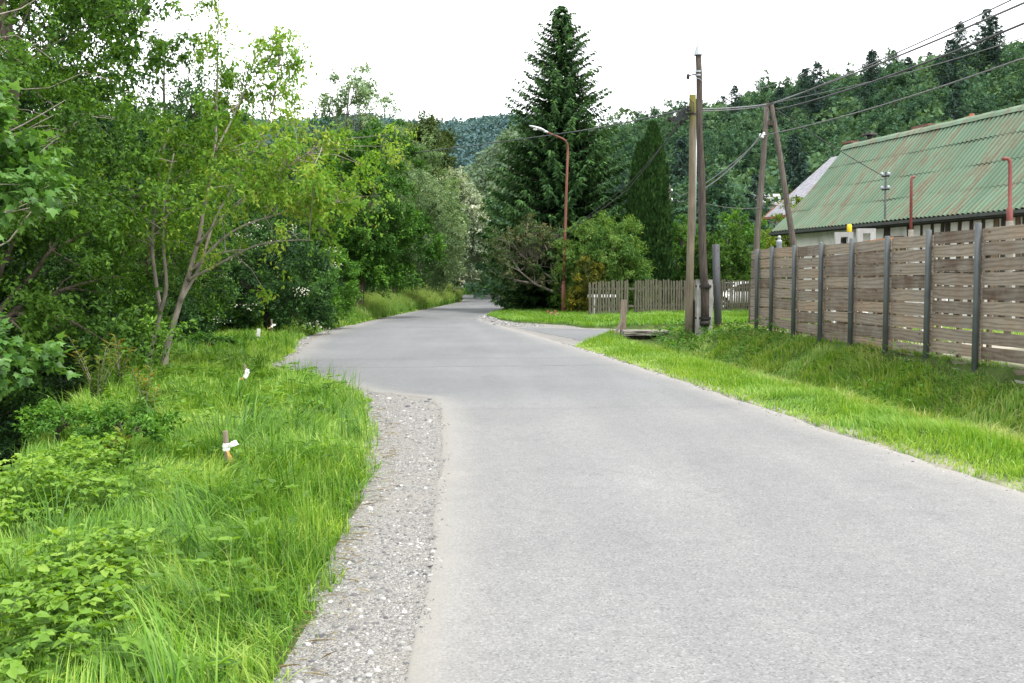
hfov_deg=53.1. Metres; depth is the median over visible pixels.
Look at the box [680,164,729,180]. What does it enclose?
hillside tree
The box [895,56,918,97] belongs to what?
hillside spruce
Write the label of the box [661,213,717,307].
garden tree
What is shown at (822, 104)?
hillside spruce
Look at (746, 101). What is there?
hillside tree
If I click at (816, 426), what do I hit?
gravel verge
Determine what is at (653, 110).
hillside tree
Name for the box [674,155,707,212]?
hillside spruce
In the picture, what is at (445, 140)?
oak tree
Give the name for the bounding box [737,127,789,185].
hillside tree
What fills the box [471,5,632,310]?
spruce tree
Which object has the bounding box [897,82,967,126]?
hillside tree
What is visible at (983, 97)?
hillside tree
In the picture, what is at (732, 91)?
hillside spruce
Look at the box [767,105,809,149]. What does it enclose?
hillside tree
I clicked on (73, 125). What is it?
woodland tree
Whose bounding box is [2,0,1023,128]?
sky
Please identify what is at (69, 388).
bank bush
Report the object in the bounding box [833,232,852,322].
concrete frame
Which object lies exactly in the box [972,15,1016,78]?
hillside spruce
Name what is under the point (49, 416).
bush
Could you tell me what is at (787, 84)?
hillside tree
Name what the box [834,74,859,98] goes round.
hillside tree
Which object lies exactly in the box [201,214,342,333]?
elder bush
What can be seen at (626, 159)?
hillside tree
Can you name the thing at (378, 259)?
maple tree
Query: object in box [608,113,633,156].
hillside tree
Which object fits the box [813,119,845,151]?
hillside tree
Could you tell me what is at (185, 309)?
bank bush
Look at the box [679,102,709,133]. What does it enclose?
hillside spruce
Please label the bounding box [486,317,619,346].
driveway
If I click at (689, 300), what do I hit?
utility pole
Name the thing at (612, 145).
hillside tree
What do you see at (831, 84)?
hillside tree
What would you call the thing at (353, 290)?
elder bush
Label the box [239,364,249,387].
survey stake
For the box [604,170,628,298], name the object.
hillside spruce
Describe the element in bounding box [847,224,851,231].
warning lamp
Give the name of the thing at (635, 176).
overhead cable
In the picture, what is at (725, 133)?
hillside tree
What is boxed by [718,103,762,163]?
hillside tree
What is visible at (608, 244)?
sumac bush
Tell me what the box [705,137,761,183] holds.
overhead cable
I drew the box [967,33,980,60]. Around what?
hillside tree
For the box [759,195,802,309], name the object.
vine tree
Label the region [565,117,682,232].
overhead cable
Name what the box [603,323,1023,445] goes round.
grass
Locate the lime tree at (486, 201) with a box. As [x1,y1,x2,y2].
[450,196,498,286]
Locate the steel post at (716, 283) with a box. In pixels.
[712,244,724,327]
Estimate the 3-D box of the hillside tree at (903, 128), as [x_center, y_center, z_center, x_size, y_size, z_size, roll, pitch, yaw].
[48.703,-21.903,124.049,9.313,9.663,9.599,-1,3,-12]
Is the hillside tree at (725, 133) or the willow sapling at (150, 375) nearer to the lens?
the willow sapling at (150, 375)
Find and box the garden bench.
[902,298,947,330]
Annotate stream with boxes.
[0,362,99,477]
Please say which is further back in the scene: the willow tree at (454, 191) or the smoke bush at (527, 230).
the willow tree at (454, 191)
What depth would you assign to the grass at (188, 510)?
6.54 m
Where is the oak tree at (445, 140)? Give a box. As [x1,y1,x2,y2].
[383,110,462,286]
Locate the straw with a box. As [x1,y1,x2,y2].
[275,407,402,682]
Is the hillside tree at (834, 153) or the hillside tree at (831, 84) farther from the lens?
the hillside tree at (831, 84)
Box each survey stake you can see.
[222,431,237,466]
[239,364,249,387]
[269,319,275,332]
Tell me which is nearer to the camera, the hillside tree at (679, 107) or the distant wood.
the hillside tree at (679, 107)
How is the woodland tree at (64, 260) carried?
on the ground at (996, 375)
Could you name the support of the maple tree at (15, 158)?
on the ground at (996, 375)
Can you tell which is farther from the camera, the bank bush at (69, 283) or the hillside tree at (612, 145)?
the hillside tree at (612, 145)
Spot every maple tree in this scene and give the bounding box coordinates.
[0,62,86,401]
[294,110,448,308]
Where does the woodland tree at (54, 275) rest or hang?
on the ground at (996, 375)
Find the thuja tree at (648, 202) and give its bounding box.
[623,120,674,309]
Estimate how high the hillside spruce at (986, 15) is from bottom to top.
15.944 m
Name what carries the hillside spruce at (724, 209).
on the ground at (996, 375)
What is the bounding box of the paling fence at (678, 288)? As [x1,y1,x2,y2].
[588,279,782,314]
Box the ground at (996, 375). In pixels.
[0,151,1023,682]
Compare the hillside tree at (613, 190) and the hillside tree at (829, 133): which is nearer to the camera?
the hillside tree at (613, 190)
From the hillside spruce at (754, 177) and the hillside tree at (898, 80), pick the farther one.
the hillside tree at (898, 80)
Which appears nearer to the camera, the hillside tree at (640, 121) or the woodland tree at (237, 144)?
the woodland tree at (237, 144)
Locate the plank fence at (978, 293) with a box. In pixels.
[750,223,1023,383]
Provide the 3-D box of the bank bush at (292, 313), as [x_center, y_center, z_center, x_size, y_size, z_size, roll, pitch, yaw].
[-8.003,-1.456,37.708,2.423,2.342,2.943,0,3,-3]
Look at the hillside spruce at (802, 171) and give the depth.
73.95 m
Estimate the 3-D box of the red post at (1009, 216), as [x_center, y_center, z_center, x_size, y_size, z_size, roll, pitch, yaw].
[8.900,-1.579,18.440,0.254,3.468,0.126,0,3,0]
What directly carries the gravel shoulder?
on the ground at (996, 375)
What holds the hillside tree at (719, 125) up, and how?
on the ground at (996, 375)
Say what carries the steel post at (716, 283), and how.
on the ground at (996, 375)
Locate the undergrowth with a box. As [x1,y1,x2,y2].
[0,432,173,682]
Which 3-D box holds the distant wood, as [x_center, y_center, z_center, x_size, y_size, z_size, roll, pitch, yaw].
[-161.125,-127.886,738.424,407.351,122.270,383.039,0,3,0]
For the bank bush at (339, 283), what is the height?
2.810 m
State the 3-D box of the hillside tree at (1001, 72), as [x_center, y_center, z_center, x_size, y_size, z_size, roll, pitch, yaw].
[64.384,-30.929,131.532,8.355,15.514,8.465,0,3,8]
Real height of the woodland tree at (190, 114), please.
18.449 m
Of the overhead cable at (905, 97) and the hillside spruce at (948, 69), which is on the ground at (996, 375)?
the hillside spruce at (948, 69)
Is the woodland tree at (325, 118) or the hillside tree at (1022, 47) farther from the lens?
the hillside tree at (1022, 47)
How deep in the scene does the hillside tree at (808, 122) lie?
141.90 m
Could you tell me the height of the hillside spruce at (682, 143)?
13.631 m
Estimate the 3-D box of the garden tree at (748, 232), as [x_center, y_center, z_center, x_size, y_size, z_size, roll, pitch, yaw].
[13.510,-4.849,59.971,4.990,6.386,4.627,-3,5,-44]
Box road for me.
[273,295,1023,682]
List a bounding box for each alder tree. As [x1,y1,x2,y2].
[0,0,184,339]
[0,0,227,418]
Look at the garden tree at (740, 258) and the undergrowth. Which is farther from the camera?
the garden tree at (740, 258)
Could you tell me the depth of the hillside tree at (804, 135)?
128.61 m
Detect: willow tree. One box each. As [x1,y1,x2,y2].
[0,0,163,266]
[356,120,471,298]
[402,177,472,293]
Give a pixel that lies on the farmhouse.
(958, 168)
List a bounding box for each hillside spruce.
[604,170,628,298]
[668,136,710,276]
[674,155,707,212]
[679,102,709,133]
[695,183,749,278]
[697,170,736,213]
[716,85,752,130]
[719,96,727,105]
[735,171,775,278]
[758,87,795,144]
[765,132,810,201]
[777,145,812,185]
[781,162,811,199]
[787,68,824,122]
[793,61,840,132]
[846,49,892,119]
[855,52,887,104]
[878,50,902,97]
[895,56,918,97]
[933,39,972,106]
[933,89,972,122]
[935,21,983,86]
[968,9,1013,74]
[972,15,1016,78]
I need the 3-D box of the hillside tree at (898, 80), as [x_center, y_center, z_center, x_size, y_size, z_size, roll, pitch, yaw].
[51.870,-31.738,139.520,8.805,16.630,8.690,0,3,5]
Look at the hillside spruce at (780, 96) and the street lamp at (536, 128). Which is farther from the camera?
the hillside spruce at (780, 96)
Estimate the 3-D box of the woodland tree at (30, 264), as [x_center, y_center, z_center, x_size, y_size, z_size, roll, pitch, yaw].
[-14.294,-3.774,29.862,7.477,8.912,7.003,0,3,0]
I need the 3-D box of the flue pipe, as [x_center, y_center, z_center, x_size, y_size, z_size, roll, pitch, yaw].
[7.071,-1.596,27.153,0.148,2.420,0.148,0,3,0]
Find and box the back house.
[763,156,837,309]
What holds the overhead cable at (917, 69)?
attached to the double pole at (772, 122)
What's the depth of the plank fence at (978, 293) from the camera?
16.38 m
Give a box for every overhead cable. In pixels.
[359,109,686,158]
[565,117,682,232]
[579,115,687,222]
[691,0,1011,111]
[703,2,1023,109]
[705,0,957,103]
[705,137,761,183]
[706,134,761,187]
[706,203,752,208]
[764,58,1023,135]
[777,22,1023,109]
[781,37,1023,101]
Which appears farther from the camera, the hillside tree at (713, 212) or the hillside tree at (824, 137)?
the hillside tree at (824, 137)
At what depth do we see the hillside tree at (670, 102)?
207.34 m
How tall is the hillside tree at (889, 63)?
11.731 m
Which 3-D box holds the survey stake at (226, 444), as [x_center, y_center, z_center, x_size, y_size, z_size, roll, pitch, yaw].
[-2.270,1.004,8.245,0.150,0.565,0.064,3,4,37]
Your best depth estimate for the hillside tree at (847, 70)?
188.41 m
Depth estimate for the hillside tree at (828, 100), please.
158.39 m
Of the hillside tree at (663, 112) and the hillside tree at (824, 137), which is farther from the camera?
the hillside tree at (663, 112)
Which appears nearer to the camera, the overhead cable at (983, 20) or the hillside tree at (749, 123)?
the overhead cable at (983, 20)
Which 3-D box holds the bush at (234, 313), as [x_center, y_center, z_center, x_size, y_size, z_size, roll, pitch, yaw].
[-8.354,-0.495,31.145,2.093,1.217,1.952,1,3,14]
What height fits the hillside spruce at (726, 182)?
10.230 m
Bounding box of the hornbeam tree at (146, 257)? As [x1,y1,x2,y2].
[68,83,246,336]
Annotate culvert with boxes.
[620,329,668,338]
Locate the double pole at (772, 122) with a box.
[748,101,809,323]
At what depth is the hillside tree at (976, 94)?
140.04 m
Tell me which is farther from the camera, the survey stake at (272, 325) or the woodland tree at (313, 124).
the woodland tree at (313, 124)
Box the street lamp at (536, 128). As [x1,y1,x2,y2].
[529,125,568,312]
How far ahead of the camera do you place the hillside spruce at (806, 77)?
154.61 m
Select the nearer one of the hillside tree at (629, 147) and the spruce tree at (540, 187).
the spruce tree at (540, 187)
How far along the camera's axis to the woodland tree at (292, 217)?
54.10 m
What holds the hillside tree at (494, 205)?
on the ground at (996, 375)
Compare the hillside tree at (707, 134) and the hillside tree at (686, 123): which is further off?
the hillside tree at (686, 123)
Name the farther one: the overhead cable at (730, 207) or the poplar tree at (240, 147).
the poplar tree at (240, 147)
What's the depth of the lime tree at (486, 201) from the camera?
150.94 m
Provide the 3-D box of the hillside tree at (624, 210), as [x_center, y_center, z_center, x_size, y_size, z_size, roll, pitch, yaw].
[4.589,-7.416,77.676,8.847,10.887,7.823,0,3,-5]
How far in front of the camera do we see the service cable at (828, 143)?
32.25 m
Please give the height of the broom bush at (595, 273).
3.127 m
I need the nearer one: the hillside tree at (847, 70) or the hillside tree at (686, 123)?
the hillside tree at (686, 123)
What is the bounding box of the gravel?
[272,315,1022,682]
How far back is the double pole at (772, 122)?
31.70 m
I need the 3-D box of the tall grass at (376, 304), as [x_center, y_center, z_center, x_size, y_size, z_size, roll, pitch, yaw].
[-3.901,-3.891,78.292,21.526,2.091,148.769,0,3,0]
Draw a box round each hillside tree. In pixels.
[471,177,524,297]
[597,176,618,197]
[597,184,626,225]
[601,134,624,171]
[606,124,638,170]
[606,136,640,189]
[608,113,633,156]
[624,114,670,145]
[629,117,677,146]
[631,104,668,127]
[654,97,688,117]
[660,109,683,118]
[660,114,688,149]
[661,132,686,159]
[670,126,744,196]
[671,152,765,270]
[673,105,686,132]
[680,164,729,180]
[684,122,757,183]
[703,107,728,133]
[704,120,738,165]
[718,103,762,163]
[731,147,774,168]
[737,97,761,113]
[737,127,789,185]
[745,81,786,124]
[751,68,776,96]
[762,92,806,122]
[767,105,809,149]
[773,73,821,114]
[774,114,819,157]
[802,119,824,139]
[802,122,831,155]
[807,150,825,165]
[808,116,868,176]
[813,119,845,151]
[817,86,835,121]
[822,68,844,95]
[832,62,855,80]
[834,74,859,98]
[834,80,863,105]
[840,107,912,140]
[846,75,862,113]
[858,47,921,130]
[880,121,922,135]
[881,49,904,70]
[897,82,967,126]
[921,51,975,85]
[933,84,1009,119]
[964,86,997,107]
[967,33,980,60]
[975,41,1023,112]
[1008,43,1023,59]
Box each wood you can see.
[151,112,535,220]
[455,40,1023,299]
[460,106,636,199]
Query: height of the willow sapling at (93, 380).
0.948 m
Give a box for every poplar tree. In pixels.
[189,107,297,266]
[282,62,400,259]
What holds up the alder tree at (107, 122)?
on the ground at (996, 375)
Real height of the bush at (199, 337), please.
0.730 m
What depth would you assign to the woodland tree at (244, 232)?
35.98 m
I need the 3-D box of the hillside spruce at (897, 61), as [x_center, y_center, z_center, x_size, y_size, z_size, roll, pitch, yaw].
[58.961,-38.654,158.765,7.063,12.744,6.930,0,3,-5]
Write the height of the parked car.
1.500 m
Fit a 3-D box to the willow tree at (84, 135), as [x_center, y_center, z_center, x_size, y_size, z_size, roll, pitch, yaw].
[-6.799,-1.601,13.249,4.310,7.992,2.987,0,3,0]
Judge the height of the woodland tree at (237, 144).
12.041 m
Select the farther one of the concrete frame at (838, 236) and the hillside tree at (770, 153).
the hillside tree at (770, 153)
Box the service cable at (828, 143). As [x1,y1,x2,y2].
[778,111,880,174]
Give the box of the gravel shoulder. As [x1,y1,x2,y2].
[276,309,443,682]
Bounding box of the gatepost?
[614,300,626,334]
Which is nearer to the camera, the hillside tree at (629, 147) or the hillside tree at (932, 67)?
the hillside tree at (629, 147)
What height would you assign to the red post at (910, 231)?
3.505 m
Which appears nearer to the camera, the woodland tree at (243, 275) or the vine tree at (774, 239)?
the woodland tree at (243, 275)
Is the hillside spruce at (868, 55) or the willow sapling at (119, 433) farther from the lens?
the hillside spruce at (868, 55)
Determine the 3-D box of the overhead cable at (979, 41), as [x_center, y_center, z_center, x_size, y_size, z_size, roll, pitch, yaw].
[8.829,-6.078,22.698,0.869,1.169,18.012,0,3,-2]
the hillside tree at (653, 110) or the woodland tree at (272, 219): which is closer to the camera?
the woodland tree at (272, 219)
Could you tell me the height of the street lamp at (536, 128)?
9.386 m
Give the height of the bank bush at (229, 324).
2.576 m
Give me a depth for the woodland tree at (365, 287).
62.20 m
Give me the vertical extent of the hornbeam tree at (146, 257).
8.093 m
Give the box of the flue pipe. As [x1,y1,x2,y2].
[776,235,781,308]
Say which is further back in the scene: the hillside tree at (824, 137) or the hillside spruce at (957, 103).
the hillside tree at (824, 137)
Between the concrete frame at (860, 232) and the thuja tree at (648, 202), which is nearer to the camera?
the concrete frame at (860, 232)
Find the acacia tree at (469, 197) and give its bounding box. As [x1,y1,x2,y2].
[425,166,494,290]
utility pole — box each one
[667,94,696,337]
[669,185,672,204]
[686,40,713,335]
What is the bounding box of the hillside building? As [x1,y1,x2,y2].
[750,194,780,209]
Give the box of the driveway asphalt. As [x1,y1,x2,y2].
[520,327,628,339]
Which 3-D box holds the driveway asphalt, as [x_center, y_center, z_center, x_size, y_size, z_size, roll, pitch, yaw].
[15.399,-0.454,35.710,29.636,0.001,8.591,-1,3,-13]
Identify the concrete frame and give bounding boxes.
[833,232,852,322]
[856,228,875,313]
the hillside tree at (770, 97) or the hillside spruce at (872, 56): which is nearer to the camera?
the hillside spruce at (872, 56)
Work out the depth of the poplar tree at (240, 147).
46.49 m
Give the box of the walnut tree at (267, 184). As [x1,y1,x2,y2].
[73,0,417,366]
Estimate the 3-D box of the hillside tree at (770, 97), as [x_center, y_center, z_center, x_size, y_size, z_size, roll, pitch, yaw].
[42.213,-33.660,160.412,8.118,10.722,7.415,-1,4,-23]
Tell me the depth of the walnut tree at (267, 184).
17.34 m
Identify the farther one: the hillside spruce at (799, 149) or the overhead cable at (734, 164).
the hillside spruce at (799, 149)
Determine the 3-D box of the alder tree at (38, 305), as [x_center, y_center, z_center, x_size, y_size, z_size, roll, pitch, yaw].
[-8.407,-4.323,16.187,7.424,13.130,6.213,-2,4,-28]
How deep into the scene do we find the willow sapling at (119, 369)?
14.36 m
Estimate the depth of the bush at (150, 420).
8.70 m
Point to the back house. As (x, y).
(804, 188)
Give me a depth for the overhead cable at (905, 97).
23.38 m
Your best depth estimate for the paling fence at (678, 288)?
47.53 m
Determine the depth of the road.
6.51 m
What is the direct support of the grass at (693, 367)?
on the ground at (996, 375)
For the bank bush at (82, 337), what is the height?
3.044 m
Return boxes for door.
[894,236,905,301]
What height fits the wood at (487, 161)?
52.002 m
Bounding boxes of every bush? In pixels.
[0,324,107,437]
[0,350,59,465]
[3,303,140,415]
[9,279,153,390]
[12,395,101,445]
[68,396,189,452]
[103,273,209,351]
[134,282,224,336]
[180,330,241,347]
[196,272,281,327]
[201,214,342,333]
[205,308,270,328]
[273,278,313,318]
[278,271,351,313]
[287,239,365,328]
[484,212,568,306]
[547,278,587,311]
[549,209,657,310]
[561,277,591,311]
[569,254,608,307]
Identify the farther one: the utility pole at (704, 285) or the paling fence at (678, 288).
the paling fence at (678, 288)
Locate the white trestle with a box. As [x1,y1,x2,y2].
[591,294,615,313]
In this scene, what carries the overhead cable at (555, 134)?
attached to the utility pole at (689, 300)
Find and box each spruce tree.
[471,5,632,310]
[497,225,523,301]
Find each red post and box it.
[907,175,914,328]
[1001,157,1013,333]
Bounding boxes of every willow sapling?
[66,335,125,399]
[100,425,138,467]
[104,334,134,385]
[124,364,162,412]
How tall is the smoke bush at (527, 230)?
5.115 m
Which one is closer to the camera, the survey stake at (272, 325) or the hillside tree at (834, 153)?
the survey stake at (272, 325)
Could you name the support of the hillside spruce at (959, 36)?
on the ground at (996, 375)
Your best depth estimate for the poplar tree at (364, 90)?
51.27 m
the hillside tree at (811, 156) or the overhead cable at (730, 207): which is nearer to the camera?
the overhead cable at (730, 207)
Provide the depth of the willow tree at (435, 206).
59.85 m
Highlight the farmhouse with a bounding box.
[769,104,1023,318]
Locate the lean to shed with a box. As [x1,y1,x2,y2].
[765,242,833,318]
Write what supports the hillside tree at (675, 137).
on the ground at (996, 375)
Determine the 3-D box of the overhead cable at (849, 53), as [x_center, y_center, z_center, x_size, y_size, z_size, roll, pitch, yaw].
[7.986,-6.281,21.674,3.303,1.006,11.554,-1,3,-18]
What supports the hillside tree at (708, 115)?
on the ground at (996, 375)
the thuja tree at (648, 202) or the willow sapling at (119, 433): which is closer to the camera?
the willow sapling at (119, 433)
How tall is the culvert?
0.556 m
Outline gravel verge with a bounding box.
[584,349,1023,492]
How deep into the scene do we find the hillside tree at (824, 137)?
131.88 m
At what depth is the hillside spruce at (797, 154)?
95.04 m
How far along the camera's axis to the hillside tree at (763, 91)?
169.62 m
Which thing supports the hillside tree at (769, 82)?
on the ground at (996, 375)
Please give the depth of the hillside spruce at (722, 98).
221.49 m
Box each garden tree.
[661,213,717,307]
[679,219,752,307]
[708,205,767,306]
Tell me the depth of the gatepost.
29.83 m
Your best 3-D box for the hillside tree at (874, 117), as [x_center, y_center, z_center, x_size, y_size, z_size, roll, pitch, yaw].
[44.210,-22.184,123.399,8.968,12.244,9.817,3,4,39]
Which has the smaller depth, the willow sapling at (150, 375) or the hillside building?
the willow sapling at (150, 375)
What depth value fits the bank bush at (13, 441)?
15.09 m
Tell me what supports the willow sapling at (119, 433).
on the ground at (996, 375)
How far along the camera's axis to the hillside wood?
139.94 m
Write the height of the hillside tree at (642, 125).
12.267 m
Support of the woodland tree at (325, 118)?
on the ground at (996, 375)
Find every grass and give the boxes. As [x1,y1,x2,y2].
[0,308,423,682]
[169,283,499,668]
[486,295,1023,490]
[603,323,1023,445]
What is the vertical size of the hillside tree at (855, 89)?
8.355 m
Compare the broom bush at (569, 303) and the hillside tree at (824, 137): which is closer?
the broom bush at (569, 303)
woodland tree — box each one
[0,99,136,338]
[4,53,151,298]
[20,100,185,299]
[36,191,208,361]
[99,161,258,348]
[104,28,269,165]
[123,174,261,332]
[167,105,262,280]
[178,112,313,283]
[200,158,312,310]
[277,157,376,299]
[279,106,352,263]
[282,109,398,292]
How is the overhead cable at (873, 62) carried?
attached to the double pole at (772, 122)

